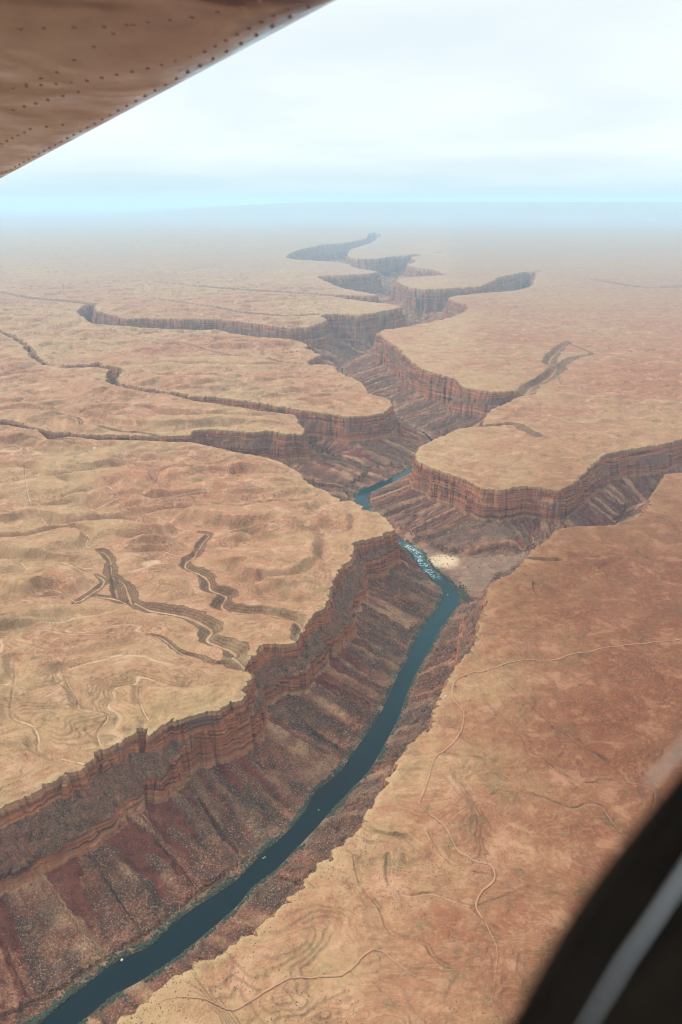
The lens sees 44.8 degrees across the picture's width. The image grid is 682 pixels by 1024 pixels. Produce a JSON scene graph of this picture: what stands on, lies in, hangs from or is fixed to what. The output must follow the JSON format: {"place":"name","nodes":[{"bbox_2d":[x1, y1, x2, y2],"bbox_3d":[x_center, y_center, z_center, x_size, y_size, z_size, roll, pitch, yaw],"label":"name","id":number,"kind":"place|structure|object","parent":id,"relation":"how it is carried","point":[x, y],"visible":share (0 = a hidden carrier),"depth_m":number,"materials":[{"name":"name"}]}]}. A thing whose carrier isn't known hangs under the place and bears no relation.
{"place":"outdoors","nodes":[
{"label":"outdoors","id":0,"kind":"place"},
{"bbox_2d":[0,0,335,177],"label":"aircraft wing","id":1,"kind":"structure","parent":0,"point":[70,70],"depth_m":2.29,"materials":[{"name":"brown metal"}]},
{"bbox_2d":[39,321,459,1023],"bbox_3d":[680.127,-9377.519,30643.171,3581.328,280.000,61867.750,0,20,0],"label":"water","id":2,"kind":"structure","parent":0,"point":[181,935],"depth_m":2424.72,"materials":[{"name":"teal liquid"}]},
{"bbox_2d":[150,948,469,1010],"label":"dirt road","id":3,"kind":"structure","parent":0,"point":[337,975],"depth_m":1719.80,"materials":[{"name":"brown soil"}]},
{"bbox_2d":[0,202,681,1023],"bbox_3d":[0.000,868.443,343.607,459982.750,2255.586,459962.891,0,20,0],"label":"ground","id":4,"kind":"structure","parent":0,"point":[174,378],"depth_m":3571.56,"materials":[{"name":"brown soil"}]},
{"bbox_2d":[17,467,463,1023],"bbox_3d":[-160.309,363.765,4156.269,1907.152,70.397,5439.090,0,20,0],"label":"riverside shrubs","id":5,"kind":"object","parent":4,"relation":"on","point":[55,1003],"visible":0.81,"depth_m":2332.36,"materials":[{"name":"green plant"}]},
{"bbox_2d":[0,497,595,1023],"bbox_3d":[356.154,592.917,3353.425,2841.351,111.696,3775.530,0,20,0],"label":"talus boulders","id":6,"kind":"object","parent":4,"relation":"on","point":[276,781],"visible":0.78,"depth_m":2593.20,"materials":[{"name":"brown stone"}]},
{"bbox_2d":[0,525,681,1023],"bbox_3d":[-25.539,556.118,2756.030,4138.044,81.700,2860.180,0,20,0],"label":"desert scrub","id":7,"kind":"object","parent":4,"relation":"on","point":[368,815],"visible":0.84,"depth_m":2203.64,"materials":[{"name":"green plant"}]},
{"bbox_2d":[455,576,473,603],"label":"riverside thicket","id":8,"kind":"object","parent":4,"relation":"on","point":[464,595],"visible":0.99,"depth_m":4002.03,"materials":[{"name":"green plant"}]},
{"bbox_2d":[0,0,681,208],"label":"sky","id":9,"kind":"structure","parent":0,"point":[350,100],"materials":[{"name":"white"}]},
{"bbox_2d":[418,639,679,1002],"bbox_3d":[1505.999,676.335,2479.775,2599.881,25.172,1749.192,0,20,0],"label":"dirt road","id":10,"kind":"structure","parent":0,"point":[459,851],"depth_m":2249.57,"materials":[{"name":"brown soil"}]},
{"bbox_2d":[506,744,681,1023],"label":"window frame","id":11,"kind":"object","parent":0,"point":[613,954],"visible":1,"depth_m":0.20,"materials":[{"name":"black plastic"}]}
]}

